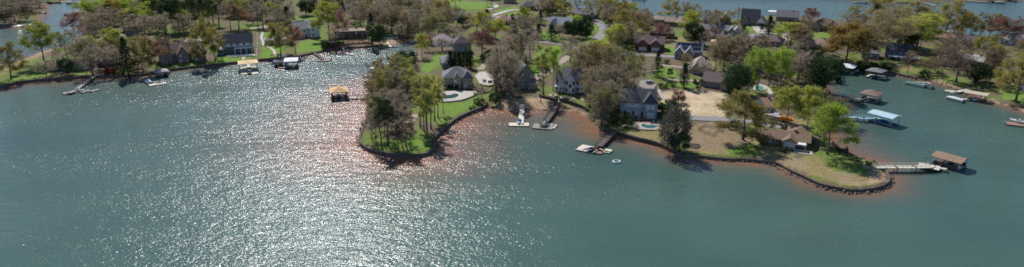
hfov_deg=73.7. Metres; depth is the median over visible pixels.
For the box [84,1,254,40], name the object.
undergrowth
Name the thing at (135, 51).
oak tree
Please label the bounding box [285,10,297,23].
bare tree
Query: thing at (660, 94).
garden path
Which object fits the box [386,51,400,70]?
budding tree
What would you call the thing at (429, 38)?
maple tree
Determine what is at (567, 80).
house
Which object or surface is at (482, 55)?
shrub
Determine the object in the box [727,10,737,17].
budding tree
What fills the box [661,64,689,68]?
driveway
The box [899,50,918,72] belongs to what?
bare tree
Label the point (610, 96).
budding tree
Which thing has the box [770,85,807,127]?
leafy tree
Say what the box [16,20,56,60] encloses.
leafy tree
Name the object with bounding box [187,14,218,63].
oak tree
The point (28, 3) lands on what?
bare tree
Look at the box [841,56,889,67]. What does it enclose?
undergrowth
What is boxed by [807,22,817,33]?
bare tree
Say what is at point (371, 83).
budding tree
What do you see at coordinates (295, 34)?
maple tree
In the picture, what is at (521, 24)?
bare tree
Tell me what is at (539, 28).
conifer tree
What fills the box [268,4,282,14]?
leafy tree
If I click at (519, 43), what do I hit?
bare tree
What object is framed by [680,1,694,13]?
bare tree
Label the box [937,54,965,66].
house
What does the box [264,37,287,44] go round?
house
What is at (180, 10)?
leafy tree
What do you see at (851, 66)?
boathouse
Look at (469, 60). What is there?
conifer tree
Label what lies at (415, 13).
bare tree
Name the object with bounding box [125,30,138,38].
garage
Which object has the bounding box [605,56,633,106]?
bare tree
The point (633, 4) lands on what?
leafy tree
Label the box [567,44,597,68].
budding tree
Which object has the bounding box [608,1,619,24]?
budding tree
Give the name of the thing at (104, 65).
house
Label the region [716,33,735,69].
bare tree
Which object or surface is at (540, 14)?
conifer tree
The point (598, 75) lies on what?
bare tree
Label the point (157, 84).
floating dock
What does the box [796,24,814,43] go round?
budding tree
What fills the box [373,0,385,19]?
bare tree
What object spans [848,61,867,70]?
shrub
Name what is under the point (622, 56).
budding tree
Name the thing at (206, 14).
leafy tree
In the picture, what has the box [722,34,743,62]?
budding tree
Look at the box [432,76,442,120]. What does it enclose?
budding tree
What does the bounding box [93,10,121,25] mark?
bare tree
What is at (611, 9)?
bare tree
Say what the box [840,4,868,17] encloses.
budding tree
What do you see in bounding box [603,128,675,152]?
seawall
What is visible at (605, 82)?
bare tree
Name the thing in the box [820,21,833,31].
bare tree
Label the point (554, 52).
leafy tree
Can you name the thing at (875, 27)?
budding tree
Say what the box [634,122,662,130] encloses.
swimming pool
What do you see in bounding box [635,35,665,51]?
house
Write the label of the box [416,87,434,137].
budding tree
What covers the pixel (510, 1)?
house
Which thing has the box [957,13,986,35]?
oak tree
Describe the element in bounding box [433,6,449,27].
budding tree
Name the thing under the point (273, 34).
oak tree
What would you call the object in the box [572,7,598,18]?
house
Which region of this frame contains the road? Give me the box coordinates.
[587,19,608,44]
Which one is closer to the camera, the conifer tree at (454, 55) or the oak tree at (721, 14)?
the conifer tree at (454, 55)
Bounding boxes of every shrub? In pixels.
[103,67,116,74]
[329,37,339,47]
[473,98,484,103]
[479,50,490,60]
[608,118,618,124]
[620,111,630,119]
[620,113,634,126]
[622,38,633,46]
[657,82,668,87]
[667,68,672,74]
[668,79,677,85]
[692,79,703,89]
[725,120,737,127]
[737,126,758,134]
[756,138,767,143]
[777,146,787,151]
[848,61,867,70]
[865,62,882,68]
[881,62,896,69]
[918,69,931,75]
[1004,84,1021,91]
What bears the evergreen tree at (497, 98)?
on the ground
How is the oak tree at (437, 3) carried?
on the ground
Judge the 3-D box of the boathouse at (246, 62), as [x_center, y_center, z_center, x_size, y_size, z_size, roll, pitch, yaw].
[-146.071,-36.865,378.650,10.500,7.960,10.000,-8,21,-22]
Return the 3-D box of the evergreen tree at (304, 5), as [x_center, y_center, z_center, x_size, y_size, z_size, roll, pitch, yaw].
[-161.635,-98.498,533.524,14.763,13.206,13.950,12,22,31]
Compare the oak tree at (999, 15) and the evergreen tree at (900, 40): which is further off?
the oak tree at (999, 15)
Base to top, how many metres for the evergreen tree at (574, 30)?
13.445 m
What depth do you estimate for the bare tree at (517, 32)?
380.45 m
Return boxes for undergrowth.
[0,0,42,24]
[73,55,160,74]
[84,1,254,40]
[161,55,223,67]
[336,23,457,45]
[367,69,420,143]
[491,53,529,99]
[580,16,800,28]
[581,81,635,126]
[717,59,767,90]
[767,67,827,90]
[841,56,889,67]
[887,31,1014,45]
[924,58,1017,91]
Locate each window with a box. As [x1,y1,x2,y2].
[647,113,653,118]
[784,142,793,146]
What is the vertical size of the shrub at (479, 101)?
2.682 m
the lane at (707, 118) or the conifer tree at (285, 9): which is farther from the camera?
the conifer tree at (285, 9)
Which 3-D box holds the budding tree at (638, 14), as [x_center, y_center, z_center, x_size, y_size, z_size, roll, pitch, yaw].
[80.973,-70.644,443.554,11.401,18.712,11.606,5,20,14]
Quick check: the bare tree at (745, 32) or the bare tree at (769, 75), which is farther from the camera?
the bare tree at (745, 32)
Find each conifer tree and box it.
[112,37,140,79]
[275,6,295,24]
[306,0,318,9]
[362,12,380,47]
[446,50,453,66]
[449,51,459,67]
[455,52,461,66]
[459,51,468,67]
[464,51,471,67]
[467,50,476,68]
[505,14,520,30]
[506,22,518,34]
[533,23,544,38]
[535,12,547,25]
[544,24,561,40]
[650,51,664,76]
[678,63,690,86]
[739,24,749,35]
[758,16,777,35]
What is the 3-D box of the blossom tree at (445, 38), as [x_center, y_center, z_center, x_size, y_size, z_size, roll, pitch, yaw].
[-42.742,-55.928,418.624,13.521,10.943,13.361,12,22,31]
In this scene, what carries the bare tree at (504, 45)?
on the ground
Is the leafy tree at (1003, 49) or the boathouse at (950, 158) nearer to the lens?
the boathouse at (950, 158)
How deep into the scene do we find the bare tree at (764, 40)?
366.91 m
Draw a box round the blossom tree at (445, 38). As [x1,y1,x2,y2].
[430,33,451,50]
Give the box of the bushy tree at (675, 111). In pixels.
[655,102,693,148]
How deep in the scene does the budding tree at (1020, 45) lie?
366.03 m
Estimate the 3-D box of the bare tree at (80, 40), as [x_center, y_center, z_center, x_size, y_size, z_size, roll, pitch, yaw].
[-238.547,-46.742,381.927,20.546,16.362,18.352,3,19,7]
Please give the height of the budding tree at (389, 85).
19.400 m
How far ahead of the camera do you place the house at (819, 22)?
474.75 m
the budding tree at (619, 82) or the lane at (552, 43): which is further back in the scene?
the lane at (552, 43)
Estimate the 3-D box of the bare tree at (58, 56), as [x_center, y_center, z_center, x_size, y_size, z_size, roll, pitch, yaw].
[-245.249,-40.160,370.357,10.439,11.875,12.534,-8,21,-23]
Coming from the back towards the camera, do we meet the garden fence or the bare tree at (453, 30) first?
the bare tree at (453, 30)
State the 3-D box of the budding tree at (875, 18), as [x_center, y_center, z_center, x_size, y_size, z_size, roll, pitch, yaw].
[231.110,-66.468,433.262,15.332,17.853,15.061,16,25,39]
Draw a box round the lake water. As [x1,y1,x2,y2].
[0,0,1023,266]
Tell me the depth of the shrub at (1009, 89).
329.10 m
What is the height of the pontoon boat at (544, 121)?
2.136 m
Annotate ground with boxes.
[0,0,1023,192]
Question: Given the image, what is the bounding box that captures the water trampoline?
[612,160,620,163]
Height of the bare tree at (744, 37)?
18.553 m
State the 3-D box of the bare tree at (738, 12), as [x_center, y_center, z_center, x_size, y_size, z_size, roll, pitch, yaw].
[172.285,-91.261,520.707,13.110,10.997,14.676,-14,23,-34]
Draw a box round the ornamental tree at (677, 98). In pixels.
[672,90,686,101]
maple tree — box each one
[57,11,85,36]
[141,38,168,67]
[223,4,252,28]
[284,23,304,53]
[333,9,350,42]
[421,35,432,50]
[465,29,495,53]
[650,22,672,35]
[799,7,822,22]
[983,16,1023,42]
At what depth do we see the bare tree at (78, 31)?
435.70 m
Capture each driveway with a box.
[475,71,492,86]
[477,56,493,69]
[488,3,498,8]
[492,9,519,14]
[535,53,576,79]
[639,80,656,88]
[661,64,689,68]
[664,79,698,81]
[752,26,766,32]
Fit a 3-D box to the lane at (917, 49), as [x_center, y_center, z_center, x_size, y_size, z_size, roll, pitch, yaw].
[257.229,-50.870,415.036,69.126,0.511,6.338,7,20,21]
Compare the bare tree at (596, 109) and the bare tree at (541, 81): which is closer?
the bare tree at (596, 109)
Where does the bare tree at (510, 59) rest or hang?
on the ground
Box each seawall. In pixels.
[0,75,89,87]
[90,69,169,76]
[169,56,291,70]
[294,46,369,56]
[359,116,435,156]
[433,103,487,142]
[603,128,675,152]
[674,151,761,161]
[762,160,885,192]
[832,141,864,158]
[864,68,917,79]
[873,160,889,186]
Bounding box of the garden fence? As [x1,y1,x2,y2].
[698,123,720,136]
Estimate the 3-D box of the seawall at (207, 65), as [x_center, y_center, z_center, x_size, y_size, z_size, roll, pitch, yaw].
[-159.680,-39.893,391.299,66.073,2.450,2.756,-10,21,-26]
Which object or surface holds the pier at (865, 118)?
on the ground
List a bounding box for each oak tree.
[0,41,29,78]
[100,0,123,22]
[126,36,156,71]
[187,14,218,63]
[200,23,228,59]
[264,21,294,54]
[432,0,450,11]
[543,0,560,13]
[554,0,574,16]
[596,0,611,14]
[608,9,653,39]
[611,6,626,25]
[616,0,630,15]
[658,0,682,15]
[707,9,728,24]
[713,88,777,141]
[818,21,880,62]
[863,0,906,31]
[866,19,886,40]
[896,23,925,42]
[901,1,931,16]
[921,0,971,32]
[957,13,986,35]
[988,13,1006,36]
[992,49,1023,100]
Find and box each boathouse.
[153,68,168,77]
[237,59,257,71]
[283,57,297,67]
[329,86,348,99]
[836,63,856,74]
[859,90,883,102]
[865,68,887,79]
[867,109,902,126]
[931,151,970,170]
[963,90,989,102]
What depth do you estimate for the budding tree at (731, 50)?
365.63 m
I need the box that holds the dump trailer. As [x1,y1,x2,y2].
[779,115,794,121]
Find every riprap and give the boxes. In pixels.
[171,57,290,71]
[356,119,439,158]
[437,106,487,142]
[675,153,761,162]
[763,162,888,194]
[887,172,894,187]
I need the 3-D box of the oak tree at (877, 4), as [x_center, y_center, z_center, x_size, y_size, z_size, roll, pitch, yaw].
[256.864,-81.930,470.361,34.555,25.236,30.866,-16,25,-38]
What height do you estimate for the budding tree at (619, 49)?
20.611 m
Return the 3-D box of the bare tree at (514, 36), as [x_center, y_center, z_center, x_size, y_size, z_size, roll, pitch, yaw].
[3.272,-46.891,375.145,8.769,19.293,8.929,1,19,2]
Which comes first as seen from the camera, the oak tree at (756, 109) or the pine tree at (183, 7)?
the oak tree at (756, 109)
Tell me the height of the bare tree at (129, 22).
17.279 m
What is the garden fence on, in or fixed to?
on the ground
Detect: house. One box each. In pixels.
[44,59,67,70]
[66,59,91,70]
[97,55,120,66]
[156,41,205,65]
[217,32,253,55]
[246,12,261,20]
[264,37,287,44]
[290,19,319,38]
[334,26,365,38]
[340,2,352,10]
[439,54,455,68]
[442,66,473,88]
[452,35,471,52]
[495,14,510,24]
[503,0,515,3]
[513,61,537,88]
[519,1,535,10]
[537,5,557,11]
[548,16,574,32]
[554,67,586,93]
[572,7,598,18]
[620,85,658,120]
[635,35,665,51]
[646,16,685,26]
[650,27,675,38]
[674,42,703,59]
[689,56,711,73]
[702,24,739,35]
[702,71,735,90]
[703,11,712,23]
[709,30,723,40]
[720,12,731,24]
[741,8,766,25]
[754,35,784,46]
[754,96,776,112]
[759,124,814,154]
[776,9,799,21]
[808,38,831,51]
[814,18,837,31]
[861,46,880,58]
[885,42,916,59]
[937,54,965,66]
[939,32,955,41]
[955,34,1000,49]
[966,54,987,65]
[1003,32,1023,45]
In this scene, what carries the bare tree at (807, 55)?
on the ground
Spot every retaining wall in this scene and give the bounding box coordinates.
[539,94,557,101]
[559,98,588,111]
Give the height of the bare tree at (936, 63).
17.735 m
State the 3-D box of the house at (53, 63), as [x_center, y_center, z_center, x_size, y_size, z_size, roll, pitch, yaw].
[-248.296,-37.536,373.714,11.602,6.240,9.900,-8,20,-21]
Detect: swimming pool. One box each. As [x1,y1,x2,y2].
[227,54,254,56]
[436,90,476,102]
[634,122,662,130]
[753,84,766,90]
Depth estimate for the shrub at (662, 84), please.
331.91 m
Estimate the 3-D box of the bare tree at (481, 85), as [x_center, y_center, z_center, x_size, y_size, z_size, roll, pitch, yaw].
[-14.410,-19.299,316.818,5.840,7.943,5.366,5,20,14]
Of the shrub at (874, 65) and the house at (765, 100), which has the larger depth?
the shrub at (874, 65)
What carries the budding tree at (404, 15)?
on the ground
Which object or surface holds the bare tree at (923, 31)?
on the ground
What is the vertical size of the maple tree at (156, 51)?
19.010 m
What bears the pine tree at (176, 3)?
on the ground
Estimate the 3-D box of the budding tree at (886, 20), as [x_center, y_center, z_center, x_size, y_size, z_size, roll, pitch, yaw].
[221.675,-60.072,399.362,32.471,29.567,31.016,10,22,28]
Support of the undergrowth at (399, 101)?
on the ground
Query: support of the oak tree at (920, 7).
on the ground
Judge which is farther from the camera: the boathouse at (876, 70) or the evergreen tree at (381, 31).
the evergreen tree at (381, 31)
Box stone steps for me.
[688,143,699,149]
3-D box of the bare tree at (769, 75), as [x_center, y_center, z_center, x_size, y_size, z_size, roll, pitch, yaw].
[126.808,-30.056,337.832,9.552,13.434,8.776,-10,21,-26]
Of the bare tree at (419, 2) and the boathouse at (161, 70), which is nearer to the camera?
the boathouse at (161, 70)
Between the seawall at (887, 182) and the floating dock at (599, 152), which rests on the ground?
the seawall at (887, 182)
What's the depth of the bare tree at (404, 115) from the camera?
254.90 m
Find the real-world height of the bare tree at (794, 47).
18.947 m
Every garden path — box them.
[260,32,279,56]
[657,90,665,100]
[767,86,775,97]
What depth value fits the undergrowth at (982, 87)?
359.26 m
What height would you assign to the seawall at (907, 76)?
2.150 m
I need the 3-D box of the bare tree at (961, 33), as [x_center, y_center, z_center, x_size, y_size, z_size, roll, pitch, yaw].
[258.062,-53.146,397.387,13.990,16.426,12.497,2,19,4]
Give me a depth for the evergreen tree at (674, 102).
291.03 m
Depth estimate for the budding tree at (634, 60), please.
326.47 m
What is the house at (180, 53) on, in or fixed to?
on the ground
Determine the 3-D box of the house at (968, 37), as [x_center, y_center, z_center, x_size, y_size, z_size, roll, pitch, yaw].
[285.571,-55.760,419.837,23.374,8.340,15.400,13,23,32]
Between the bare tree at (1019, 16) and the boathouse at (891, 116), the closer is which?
the boathouse at (891, 116)
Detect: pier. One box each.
[67,76,96,94]
[313,52,322,59]
[346,97,365,99]
[518,104,524,123]
[539,99,560,126]
[594,130,616,146]
[827,91,862,100]
[842,114,877,120]
[872,162,933,172]
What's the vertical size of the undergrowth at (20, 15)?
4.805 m
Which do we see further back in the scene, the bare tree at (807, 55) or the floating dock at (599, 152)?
the bare tree at (807, 55)
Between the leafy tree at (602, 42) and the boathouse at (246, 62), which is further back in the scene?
the boathouse at (246, 62)
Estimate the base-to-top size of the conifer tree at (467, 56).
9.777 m
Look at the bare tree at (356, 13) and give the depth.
490.42 m
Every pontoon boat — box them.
[144,79,151,84]
[541,119,548,126]
[904,81,926,87]
[921,82,933,88]
[945,96,964,102]
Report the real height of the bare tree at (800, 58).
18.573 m
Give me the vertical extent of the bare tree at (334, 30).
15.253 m
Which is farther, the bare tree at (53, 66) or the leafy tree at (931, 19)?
the leafy tree at (931, 19)
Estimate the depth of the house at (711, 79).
333.40 m
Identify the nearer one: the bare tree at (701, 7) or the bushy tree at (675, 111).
the bushy tree at (675, 111)
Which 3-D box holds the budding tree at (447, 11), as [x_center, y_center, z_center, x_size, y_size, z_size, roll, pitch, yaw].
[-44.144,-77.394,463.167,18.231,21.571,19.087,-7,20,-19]
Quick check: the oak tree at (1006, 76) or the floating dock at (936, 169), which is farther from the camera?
the oak tree at (1006, 76)
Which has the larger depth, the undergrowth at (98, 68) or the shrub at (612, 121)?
the undergrowth at (98, 68)
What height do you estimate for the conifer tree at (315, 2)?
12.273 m
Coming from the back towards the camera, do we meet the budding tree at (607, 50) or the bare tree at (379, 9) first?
the bare tree at (379, 9)
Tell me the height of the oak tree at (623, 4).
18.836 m
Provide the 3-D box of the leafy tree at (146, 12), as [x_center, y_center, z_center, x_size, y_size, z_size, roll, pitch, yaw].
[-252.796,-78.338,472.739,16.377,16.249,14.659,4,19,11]
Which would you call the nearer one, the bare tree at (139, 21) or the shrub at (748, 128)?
the shrub at (748, 128)
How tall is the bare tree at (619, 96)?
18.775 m
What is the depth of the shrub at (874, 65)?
377.15 m
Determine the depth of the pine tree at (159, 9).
450.52 m
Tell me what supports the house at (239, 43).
on the ground
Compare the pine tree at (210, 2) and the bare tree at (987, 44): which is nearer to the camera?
the bare tree at (987, 44)
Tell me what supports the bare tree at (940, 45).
on the ground
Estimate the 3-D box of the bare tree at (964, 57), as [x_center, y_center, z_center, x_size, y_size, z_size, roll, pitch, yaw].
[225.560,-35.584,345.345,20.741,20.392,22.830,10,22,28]
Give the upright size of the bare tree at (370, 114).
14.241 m
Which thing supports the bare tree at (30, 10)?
on the ground
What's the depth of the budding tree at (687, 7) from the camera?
469.44 m
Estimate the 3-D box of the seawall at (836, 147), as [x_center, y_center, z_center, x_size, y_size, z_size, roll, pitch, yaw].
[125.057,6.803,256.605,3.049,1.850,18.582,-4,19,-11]
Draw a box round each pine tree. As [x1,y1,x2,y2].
[147,0,163,29]
[153,2,170,35]
[154,0,168,28]
[163,0,173,31]
[165,0,181,26]
[178,2,190,13]
[185,0,202,24]
[195,0,210,22]
[203,0,215,21]
[204,3,226,25]
[368,96,390,145]
[376,97,398,144]
[387,49,419,79]
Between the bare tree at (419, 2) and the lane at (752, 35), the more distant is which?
the bare tree at (419, 2)
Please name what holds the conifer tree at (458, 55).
on the ground
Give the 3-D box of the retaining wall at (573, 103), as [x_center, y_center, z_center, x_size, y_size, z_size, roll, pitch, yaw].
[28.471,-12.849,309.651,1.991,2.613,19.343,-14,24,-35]
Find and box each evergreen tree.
[55,57,77,74]
[246,0,259,8]
[296,0,314,14]
[320,39,330,48]
[334,0,344,10]
[372,24,388,44]
[458,15,469,25]
[488,92,502,104]
[563,19,581,36]
[577,15,593,37]
[659,98,679,113]
[666,131,692,151]
[682,21,707,42]
[721,62,755,92]
[796,44,827,65]
[805,55,848,91]
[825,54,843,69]
[896,33,918,45]
[962,61,995,81]
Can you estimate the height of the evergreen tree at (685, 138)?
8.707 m
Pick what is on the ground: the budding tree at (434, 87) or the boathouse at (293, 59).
the budding tree at (434, 87)
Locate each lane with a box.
[531,41,577,48]
[620,53,673,57]
[687,115,719,120]
[719,117,819,137]
[745,33,785,37]
[875,45,985,53]
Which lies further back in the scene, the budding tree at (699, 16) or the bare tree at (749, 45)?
the budding tree at (699, 16)
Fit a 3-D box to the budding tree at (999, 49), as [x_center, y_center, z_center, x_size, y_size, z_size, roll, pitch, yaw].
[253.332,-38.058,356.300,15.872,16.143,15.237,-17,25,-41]
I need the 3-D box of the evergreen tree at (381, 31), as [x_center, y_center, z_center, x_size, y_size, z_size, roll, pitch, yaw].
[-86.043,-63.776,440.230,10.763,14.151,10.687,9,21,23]
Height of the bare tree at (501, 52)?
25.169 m
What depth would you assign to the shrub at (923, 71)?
360.49 m
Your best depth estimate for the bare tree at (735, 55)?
352.00 m
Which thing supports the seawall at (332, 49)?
on the ground
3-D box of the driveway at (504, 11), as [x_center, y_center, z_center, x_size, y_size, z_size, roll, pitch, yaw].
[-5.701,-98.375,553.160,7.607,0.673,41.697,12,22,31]
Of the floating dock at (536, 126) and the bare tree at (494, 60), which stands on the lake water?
the floating dock at (536, 126)
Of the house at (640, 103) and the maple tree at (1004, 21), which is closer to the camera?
the house at (640, 103)
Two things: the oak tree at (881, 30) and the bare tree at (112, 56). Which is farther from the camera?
the oak tree at (881, 30)
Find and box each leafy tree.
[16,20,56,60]
[69,0,101,17]
[77,35,97,56]
[98,26,112,43]
[99,0,116,9]
[105,28,126,49]
[116,7,141,28]
[118,0,134,8]
[119,0,137,7]
[120,5,150,24]
[137,9,158,28]
[139,0,156,14]
[171,8,191,31]
[198,7,215,22]
[211,0,228,7]
[225,0,248,16]
[261,1,276,20]
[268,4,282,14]
[308,0,341,38]
[414,32,429,57]
[473,9,490,27]
[478,18,508,40]
[513,6,531,22]
[546,47,561,90]
[569,14,581,21]
[587,38,611,66]
[603,23,627,44]
[624,2,640,12]
[678,9,700,27]
[742,46,780,89]
[767,45,796,87]
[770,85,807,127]
[773,22,812,44]
[792,84,829,125]
[803,99,863,154]
[809,117,842,146]
[894,13,949,48]
[972,35,997,53]
[984,44,1009,64]
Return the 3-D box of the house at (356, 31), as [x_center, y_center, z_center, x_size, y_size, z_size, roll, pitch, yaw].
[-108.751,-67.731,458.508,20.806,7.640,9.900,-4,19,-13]
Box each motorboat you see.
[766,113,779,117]
[876,120,892,124]
[1010,118,1023,123]
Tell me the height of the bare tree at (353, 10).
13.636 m
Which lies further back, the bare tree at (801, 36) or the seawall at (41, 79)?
the bare tree at (801, 36)
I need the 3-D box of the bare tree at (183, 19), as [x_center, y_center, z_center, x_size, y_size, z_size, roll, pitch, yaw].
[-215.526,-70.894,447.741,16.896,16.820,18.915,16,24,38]
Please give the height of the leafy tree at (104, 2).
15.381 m
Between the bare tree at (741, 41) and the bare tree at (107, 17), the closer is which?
the bare tree at (741, 41)
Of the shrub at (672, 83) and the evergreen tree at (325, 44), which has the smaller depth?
the shrub at (672, 83)
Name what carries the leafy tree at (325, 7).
on the ground
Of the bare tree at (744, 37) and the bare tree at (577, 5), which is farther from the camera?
the bare tree at (577, 5)
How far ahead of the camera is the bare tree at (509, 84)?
308.02 m
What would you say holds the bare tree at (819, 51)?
on the ground
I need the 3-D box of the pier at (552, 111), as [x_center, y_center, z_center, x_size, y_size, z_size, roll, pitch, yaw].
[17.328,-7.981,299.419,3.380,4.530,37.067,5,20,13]
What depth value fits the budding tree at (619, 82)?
301.35 m
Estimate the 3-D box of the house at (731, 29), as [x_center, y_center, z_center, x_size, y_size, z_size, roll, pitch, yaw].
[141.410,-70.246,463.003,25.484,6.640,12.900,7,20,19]
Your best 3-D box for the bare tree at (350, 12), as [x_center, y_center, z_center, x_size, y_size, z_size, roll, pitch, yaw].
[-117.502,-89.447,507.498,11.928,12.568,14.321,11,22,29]
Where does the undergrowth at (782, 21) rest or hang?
on the ground
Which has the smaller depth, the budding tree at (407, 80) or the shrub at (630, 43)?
the budding tree at (407, 80)
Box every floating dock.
[148,82,167,86]
[316,59,330,61]
[508,121,529,126]
[532,123,552,129]
[575,144,599,153]
[587,147,604,154]
[597,148,612,153]
[918,163,940,170]
[1005,121,1023,126]
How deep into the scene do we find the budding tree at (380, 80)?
301.30 m
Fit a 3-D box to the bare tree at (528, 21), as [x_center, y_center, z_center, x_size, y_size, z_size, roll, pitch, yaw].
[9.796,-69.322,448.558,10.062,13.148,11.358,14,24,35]
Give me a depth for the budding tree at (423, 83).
265.79 m
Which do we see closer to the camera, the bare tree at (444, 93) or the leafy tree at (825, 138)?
the leafy tree at (825, 138)
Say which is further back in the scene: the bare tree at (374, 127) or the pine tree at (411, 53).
the pine tree at (411, 53)
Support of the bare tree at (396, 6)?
on the ground
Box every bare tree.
[0,0,25,20]
[0,1,19,22]
[0,6,12,22]
[16,0,38,19]
[16,0,42,11]
[17,3,31,19]
[30,60,56,76]
[49,50,68,62]
[62,37,101,54]
[64,48,89,60]
[68,27,87,37]
[70,43,108,74]
[77,11,98,32]
[79,21,106,42]
[85,45,120,72]
[86,6,111,26]
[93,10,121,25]
[99,49,128,69]
[105,8,136,30]
[123,13,144,29]
[127,1,138,28]
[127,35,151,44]
[134,13,155,36]
[140,15,166,39]
[148,10,175,38]
[154,35,175,51]
[169,13,194,37]
[217,0,239,29]
[243,0,259,22]
[247,0,270,26]
[249,5,260,25]
[254,8,268,27]
[271,6,283,19]
[271,9,284,21]
[285,3,293,12]
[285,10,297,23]
[323,27,343,47]
[345,6,359,19]
[348,0,359,20]
[348,7,359,24]
[349,6,365,25]
[361,5,390,23]
[361,106,378,138]
[364,62,380,77]
[364,111,382,144]
[371,0,394,8]
[372,87,394,123]
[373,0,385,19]
[381,0,392,14]
[381,69,406,111]
[384,90,414,138]
[386,85,412,115]
[387,118,402,149]
[389,12,403,33]
[390,5,409,32]
[390,54,401,67]
[390,64,406,107]
[394,123,407,147]
[395,22,411,41]
[395,103,412,146]
[399,113,416,149]
[405,8,428,32]
[406,0,426,16]
[411,63,420,79]
[421,0,435,14]
[439,26,466,38]
[439,88,445,112]
[473,83,482,103]
[474,83,486,97]
[479,17,493,29]
[484,42,511,87]
[484,47,504,91]
[491,43,520,93]
[494,66,516,93]
[497,35,513,50]
[497,42,515,77]
[497,48,518,84]
[497,50,522,85]
[500,52,523,94]
[503,78,515,105]
[507,14,524,35]
[507,37,523,65]
[510,28,522,54]
[512,31,524,54]
[513,31,535,58]
[514,16,530,31]
[520,18,533,35]
[522,29,545,58]
[533,0,549,13]
[536,66,546,101]
[547,0,553,14]
[555,23,565,36]
[555,36,580,62]
[572,0,582,7]
[582,69,612,112]
[586,80,609,119]
[589,80,616,104]
[591,97,614,128]
[595,3,609,15]
[596,60,612,69]
[599,9,611,24]
[599,63,625,106]
[601,4,616,25]
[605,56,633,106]
[606,5,615,20]
[606,77,627,117]
[624,70,633,84]
[625,20,636,42]
[641,14,655,32]
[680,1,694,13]
[692,3,702,12]
[697,29,712,41]
[697,63,710,73]
[706,13,722,25]
[706,25,718,33]
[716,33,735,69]
[726,58,741,71]
[728,44,744,63]
[734,6,741,20]
[734,33,748,58]
[741,29,751,63]
[742,38,761,66]
[743,35,760,61]
[753,32,769,68]
[762,60,775,85]
[777,55,797,84]
[784,33,800,45]
[784,40,800,77]
[784,45,797,79]
[790,39,810,53]
[792,32,808,43]
[792,50,808,85]
[797,58,811,87]
[798,50,814,84]
[799,32,812,50]
[800,15,814,25]
[803,68,823,85]
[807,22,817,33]
[809,49,835,67]
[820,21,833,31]
[841,14,856,35]
[849,11,864,22]
[859,16,867,23]
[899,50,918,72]
[917,22,928,47]
[931,39,949,53]
[932,47,957,78]
[936,44,980,82]
[941,18,954,29]
[942,29,966,45]
[944,41,961,54]
[950,46,971,72]
[966,38,981,48]
[971,12,996,35]
[977,41,991,64]
[981,48,1013,76]
[1016,15,1023,30]
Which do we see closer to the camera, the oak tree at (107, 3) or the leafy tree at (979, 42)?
the leafy tree at (979, 42)
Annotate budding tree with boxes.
[49,31,77,55]
[73,40,92,54]
[82,15,104,34]
[95,40,117,57]
[113,35,136,52]
[178,25,192,34]
[344,0,358,7]
[353,2,380,26]
[356,78,385,111]
[361,74,387,91]
[367,59,390,76]
[369,64,387,94]
[371,6,381,25]
[373,66,385,88]
[373,95,398,133]
[378,6,401,32]
[382,68,392,88]
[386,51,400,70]
[393,0,406,7]
[393,9,420,36]
[397,59,419,87]
[398,54,417,91]
[399,67,414,97]
[405,20,419,35]
[407,74,423,126]
[413,4,423,19]
[414,73,430,130]
[415,14,442,37]
[416,73,436,132]
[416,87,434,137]
[422,5,435,17]
[423,74,439,128]
[425,12,448,34]
[431,79,444,117]
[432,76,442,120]
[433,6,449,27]
[437,4,459,32]
[451,5,465,25]
[465,15,484,29]
[496,37,519,57]
[525,12,541,31]
[534,43,553,94]
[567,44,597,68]
[569,47,591,73]
[579,67,601,107]
[581,0,594,14]
[582,42,612,68]
[583,66,606,85]
[588,84,617,125]
[589,45,624,75]
[590,82,617,111]
[607,42,626,59]
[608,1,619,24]
[609,30,623,54]
[611,60,627,68]
[611,72,625,106]
[614,20,630,50]
[618,55,633,73]
[618,68,634,87]
[620,62,640,78]
[622,21,637,47]
[625,49,648,86]
[630,12,644,33]
[639,10,654,34]
[678,53,694,65]
[680,5,695,20]
[693,10,703,22]
[706,36,730,71]
[710,46,725,69]
[721,40,741,67]
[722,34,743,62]
[722,44,746,64]
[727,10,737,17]
[752,37,774,49]
[793,24,810,35]
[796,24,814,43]
[815,95,859,118]
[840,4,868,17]
[848,18,862,35]
[858,23,892,60]
[862,7,920,54]
[867,15,884,42]
[914,56,938,71]
[933,37,960,53]
[981,33,1005,46]
[985,46,1014,69]
[1008,39,1023,68]
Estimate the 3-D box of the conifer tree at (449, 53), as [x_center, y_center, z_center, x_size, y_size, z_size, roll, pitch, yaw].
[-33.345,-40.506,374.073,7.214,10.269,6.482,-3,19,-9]
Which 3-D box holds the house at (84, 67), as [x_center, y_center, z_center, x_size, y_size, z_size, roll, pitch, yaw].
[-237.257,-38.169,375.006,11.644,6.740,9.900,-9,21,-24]
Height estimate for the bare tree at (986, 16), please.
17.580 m
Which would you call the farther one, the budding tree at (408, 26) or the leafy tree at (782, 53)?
the budding tree at (408, 26)
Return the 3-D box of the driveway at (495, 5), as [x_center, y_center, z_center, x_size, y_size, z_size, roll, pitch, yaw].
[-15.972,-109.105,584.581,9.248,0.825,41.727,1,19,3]
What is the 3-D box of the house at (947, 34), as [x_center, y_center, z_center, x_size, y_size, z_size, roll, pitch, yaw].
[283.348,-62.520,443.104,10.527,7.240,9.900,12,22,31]
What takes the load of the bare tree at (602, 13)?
on the ground
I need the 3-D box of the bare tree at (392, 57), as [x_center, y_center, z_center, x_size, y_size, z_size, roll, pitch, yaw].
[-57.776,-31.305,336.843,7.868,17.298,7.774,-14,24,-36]
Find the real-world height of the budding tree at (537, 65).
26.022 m
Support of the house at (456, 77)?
on the ground
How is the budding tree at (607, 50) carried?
on the ground
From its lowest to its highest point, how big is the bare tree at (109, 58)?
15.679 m
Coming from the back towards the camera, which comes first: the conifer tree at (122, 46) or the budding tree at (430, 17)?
the budding tree at (430, 17)
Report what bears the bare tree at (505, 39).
on the ground
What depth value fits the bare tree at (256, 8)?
483.65 m
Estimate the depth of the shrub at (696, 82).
327.96 m
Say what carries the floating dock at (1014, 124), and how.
on the lake water

